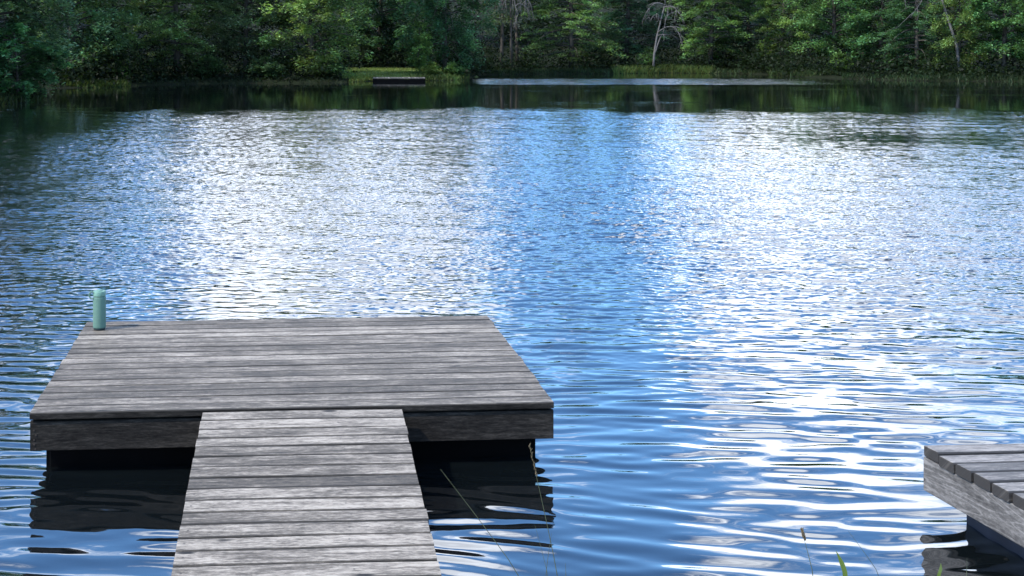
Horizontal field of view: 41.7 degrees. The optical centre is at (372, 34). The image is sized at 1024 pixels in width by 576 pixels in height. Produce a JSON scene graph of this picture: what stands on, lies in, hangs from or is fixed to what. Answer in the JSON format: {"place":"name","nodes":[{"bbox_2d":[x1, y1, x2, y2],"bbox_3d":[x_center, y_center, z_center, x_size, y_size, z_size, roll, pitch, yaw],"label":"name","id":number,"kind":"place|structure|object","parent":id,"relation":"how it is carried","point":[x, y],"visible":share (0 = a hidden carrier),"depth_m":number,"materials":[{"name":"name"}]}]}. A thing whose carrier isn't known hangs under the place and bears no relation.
{"place":"outdoors","nodes":[
{"label":"outdoors","id":0,"kind":"place"},
{"bbox_2d":[0,73,1023,575],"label":"water","id":1,"kind":"structure","parent":0,"point":[748,325],"depth_m":13.29,"materials":[{"name":"blue liquid"}]},
{"bbox_2d":[30,315,553,466],"bbox_3d":[-0.513,2.352,8.543,2.917,0.568,2.317,0,0,-4],"label":"floating dock","id":2,"kind":"object","parent":1,"relation":"on","point":[122,393],"visible":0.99,"depth_m":7.89,"materials":[{"name":"grey wood"}]},
{"bbox_2d":[89,289,105,329],"bbox_3d":[-1.930,1.931,9.350,0.116,0.275,0.090,0,0,0],"label":"water bottle","id":3,"kind":"object","parent":2,"relation":"on","point":[99,309],"visible":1,"depth_m":9.31,"materials":[{"name":"metal"}]},
{"bbox_2d":[836,551,847,575],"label":"sedge plant","id":4,"kind":"object","parent":1,"relation":"on","point":[843,567],"visible":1,"depth_m":4.74,"materials":[{"name":"green plant"}]},
{"bbox_2d":[924,444,1023,558],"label":"plank dock","id":5,"kind":"object","parent":1,"relation":"on","point":[981,486],"visible":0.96,"depth_m":6.36,"materials":[{"name":"grey wood"}]},
{"bbox_2d":[0,0,1023,104],"bbox_3d":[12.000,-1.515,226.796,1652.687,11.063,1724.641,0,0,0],"label":"ground","id":6,"kind":"structure","parent":0,"point":[480,36],"depth_m":98.71,"materials":[{"name":"green plant"}]},
{"bbox_2d":[0,16,72,101],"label":"shrub","id":7,"kind":"object","parent":6,"relation":"on","point":[31,56],"visible":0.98,"depth_m":47.25,"materials":[{"name":"green plant"}]},
{"bbox_2d":[0,0,82,94],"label":"broadleaf tree","id":8,"kind":"object","parent":6,"relation":"on","point":[28,17],"visible":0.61,"depth_m":49.47,"materials":[{"name":"green plant"}]},
{"bbox_2d":[7,0,141,74],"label":"broadleaf tree","id":9,"kind":"object","parent":6,"relation":"on","point":[95,14],"visible":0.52,"depth_m":63.12,"materials":[{"name":"green plant"}]},
{"bbox_2d":[68,0,157,75],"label":"broadleaf tree","id":10,"kind":"object","parent":6,"relation":"on","point":[146,23],"visible":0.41,"depth_m":66.11,"materials":[{"name":"green plant"}]},
{"bbox_2d":[106,62,130,77],"bbox_3d":[-12.222,1.826,63.780,1.352,1.190,1.568,0,0,10],"label":"shrub","id":11,"kind":"object","parent":6,"relation":"on","point":[117,72],"visible":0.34,"depth_m":63.73,"materials":[{"name":"green plant"}]},
{"bbox_2d":[120,0,235,77],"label":"broadleaf tree","id":12,"kind":"object","parent":6,"relation":"on","point":[175,33],"visible":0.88,"depth_m":68.08,"materials":[{"name":"green plant"}]},
{"bbox_2d":[187,55,229,78],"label":"shrub","id":13,"kind":"object","parent":6,"relation":"on","point":[211,61],"visible":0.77,"depth_m":67.25,"materials":[{"name":"green plant"}]},
{"bbox_2d":[196,0,301,73],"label":"broadleaf tree","id":14,"kind":"object","parent":6,"relation":"on","point":[231,26],"visible":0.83,"depth_m":69.97,"materials":[{"name":"green plant"}]},
{"bbox_2d":[245,55,287,78],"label":"shrub","id":15,"kind":"object","parent":6,"relation":"on","point":[269,69],"visible":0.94,"depth_m":66.92,"materials":[{"name":"green plant"}]},
{"bbox_2d":[171,409,440,575],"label":"gangway","id":16,"kind":"object","parent":6,"relation":"on","point":[308,493],"visible":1,"depth_m":6.18,"materials":[{"name":"grey wood"}]},
{"bbox_2d":[249,0,377,77],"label":"broadleaf tree","id":17,"kind":"object","parent":6,"relation":"on","point":[313,12],"visible":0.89,"depth_m":69.04,"materials":[{"name":"green plant"}]},
{"bbox_2d":[305,55,346,78],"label":"shrub","id":18,"kind":"object","parent":6,"relation":"on","point":[321,62],"visible":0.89,"depth_m":67.45,"materials":[{"name":"green plant"}]},
{"bbox_2d":[329,0,432,66],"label":"broadleaf tree","id":19,"kind":"object","parent":6,"relation":"on","point":[373,6],"visible":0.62,"depth_m":85.15,"materials":[{"name":"green plant"}]},
{"bbox_2d":[342,67,446,79],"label":"lawn","id":20,"kind":"structure","parent":6,"relation":"on","point":[384,72],"depth_m":74.22,"materials":[{"name":"green plant"}]},
{"bbox_2d":[403,20,432,70],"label":"sapling","id":21,"kind":"object","parent":20,"relation":"on","point":[423,53],"visible":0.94,"depth_m":73.00,"materials":[{"name":"green plant"}]},
{"bbox_2d":[416,61,441,74],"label":"shrub","id":22,"kind":"object","parent":20,"relation":"on","point":[432,70],"visible":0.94,"depth_m":70.50,"materials":[{"name":"green plant"}]},
{"bbox_2d":[441,61,464,74],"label":"shrub","id":23,"kind":"object","parent":20,"relation":"on","point":[456,69],"visible":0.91,"depth_m":71.47,"materials":[{"name":"green plant"}]},
{"bbox_2d":[373,77,424,81],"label":"shore dock","id":24,"kind":"object","parent":6,"relation":"on","point":[400,79],"visible":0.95,"depth_m":67.60,"materials":[{"name":"grey wood"}]},
{"bbox_2d":[385,0,508,71],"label":"broadleaf tree","id":25,"kind":"object","parent":6,"relation":"on","point":[443,22],"visible":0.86,"depth_m":74.75,"materials":[{"name":"green plant"}]},
{"bbox_2d":[440,469,518,575],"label":"meadow plant","id":26,"kind":"object","parent":6,"relation":"on","point":[485,528],"visible":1,"depth_m":5.08,"materials":[{"name":"brown plant"}]},
{"bbox_2d":[472,0,530,64],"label":"conifer tree","id":27,"kind":"object","parent":6,"relation":"on","point":[502,22],"visible":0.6,"depth_m":83.95,"materials":[{"name":"green plant"}]},
{"bbox_2d":[0,19,1023,99],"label":"undergrowth","id":28,"kind":"object","parent":6,"relation":"on","point":[92,70],"visible":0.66,"depth_m":75.74,"materials":[{"name":"green plant"}]},
{"bbox_2d":[0,0,1023,62],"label":"wood","id":29,"kind":"object","parent":6,"relation":"on","point":[283,27],"visible":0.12,"depth_m":99.31,"materials":[{"name":"green plant"}]},
{"bbox_2d":[495,0,533,67],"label":"dead tree","id":30,"kind":"object","parent":6,"relation":"on","point":[511,52],"visible":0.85,"depth_m":82.45,"materials":[{"name":"brown wood"}]},
{"bbox_2d":[488,0,546,67],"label":"conifer tree","id":31,"kind":"object","parent":6,"relation":"on","point":[516,42],"visible":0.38,"depth_m":86.91,"materials":[{"name":"green plant"}]},
{"bbox_2d":[528,443,557,575],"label":"meadow plant","id":32,"kind":"object","parent":6,"relation":"on","point":[541,499],"visible":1,"depth_m":5.13,"materials":[{"name":"brown plant"}]},
{"bbox_2d":[514,0,628,68],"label":"conifer tree","id":33,"kind":"object","parent":6,"relation":"on","point":[571,24],"visible":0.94,"depth_m":85.16,"materials":[{"name":"green plant"}]},
{"bbox_2d":[575,0,682,64],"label":"conifer tree","id":34,"kind":"object","parent":6,"relation":"on","point":[628,23],"visible":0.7,"depth_m":89.16,"materials":[{"name":"green plant"}]},
{"bbox_2d":[636,46,658,65],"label":"shrub","id":35,"kind":"object","parent":6,"relation":"on","point":[650,58],"visible":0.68,"depth_m":84.92,"materials":[{"name":"green plant"}]},
{"bbox_2d":[642,0,687,67],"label":"dead tree","id":36,"kind":"object","parent":6,"relation":"on","point":[655,48],"visible":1,"depth_m":83.53,"materials":[{"name":"grey wood"}]},
{"bbox_2d":[665,0,759,64],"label":"broadleaf tree","id":37,"kind":"object","parent":6,"relation":"on","point":[711,23],"visible":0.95,"depth_m":85.31,"materials":[{"name":"green plant"}]},
{"bbox_2d":[707,0,790,63],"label":"conifer tree","id":38,"kind":"object","parent":6,"relation":"on","point":[748,23],"visible":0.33,"depth_m":87.12,"materials":[{"name":"green plant"}]},
{"bbox_2d":[750,0,828,61],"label":"broadleaf tree","id":39,"kind":"object","parent":6,"relation":"on","point":[780,23],"visible":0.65,"depth_m":83.75,"materials":[{"name":"green plant"}]},
{"bbox_2d":[800,528,812,575],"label":"meadow plant","id":40,"kind":"object","parent":6,"relation":"on","point":[803,534],"visible":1,"depth_m":4.88,"materials":[{"name":"beige plant"}]},
{"bbox_2d":[773,0,886,63],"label":"broadleaf tree","id":41,"kind":"object","parent":6,"relation":"on","point":[802,23],"visible":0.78,"depth_m":78.64,"materials":[{"name":"green plant"}]},
{"bbox_2d":[830,53,853,71],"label":"shrub","id":42,"kind":"object","parent":6,"relation":"on","point":[837,57],"visible":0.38,"depth_m":76.48,"materials":[{"name":"green plant"}]},
{"bbox_2d":[827,0,933,70],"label":"broadleaf tree","id":43,"kind":"object","parent":6,"relation":"on","point":[881,21],"visible":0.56,"depth_m":76.38,"materials":[{"name":"green plant"}]},
{"bbox_2d":[867,0,965,71],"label":"conifer tree","id":44,"kind":"object","parent":6,"relation":"on","point":[916,44],"visible":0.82,"depth_m":74.36,"materials":[{"name":"green plant"}]},
{"bbox_2d":[895,0,961,70],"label":"dead tree","id":45,"kind":"object","parent":6,"relation":"on","point":[956,44],"visible":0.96,"depth_m":72.34,"materials":[{"name":"grey wood"}]},
{"bbox_2d":[919,0,1001,72],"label":"broadleaf tree","id":46,"kind":"object","parent":6,"relation":"on","point":[957,35],"visible":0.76,"depth_m":72.50,"materials":[{"name":"green plant"}]},
{"bbox_2d":[947,0,1023,72],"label":"broadleaf tree","id":47,"kind":"object","parent":6,"relation":"on","point":[1003,23],"visible":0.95,"depth_m":71.35,"materials":[{"name":"green plant"}]},
{"bbox_2d":[1000,0,1023,63],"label":"broadleaf tree","id":48,"kind":"object","parent":6,"relation":"on","point":[1018,28],"visible":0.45,"depth_m":71.81,"materials":[{"name":"green plant"}]},
{"bbox_2d":[0,63,1023,104],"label":"shore grass","id":49,"kind":"structure","parent":0,"point":[617,69],"depth_m":70.52,"materials":[{"name":"green plant"}]},
{"bbox_2d":[937,564,941,575],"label":"sedge plant","id":50,"kind":"object","parent":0,"point":[939,571],"visible":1,"depth_m":4.74,"materials":[{"name":"green plant"}]}
]}

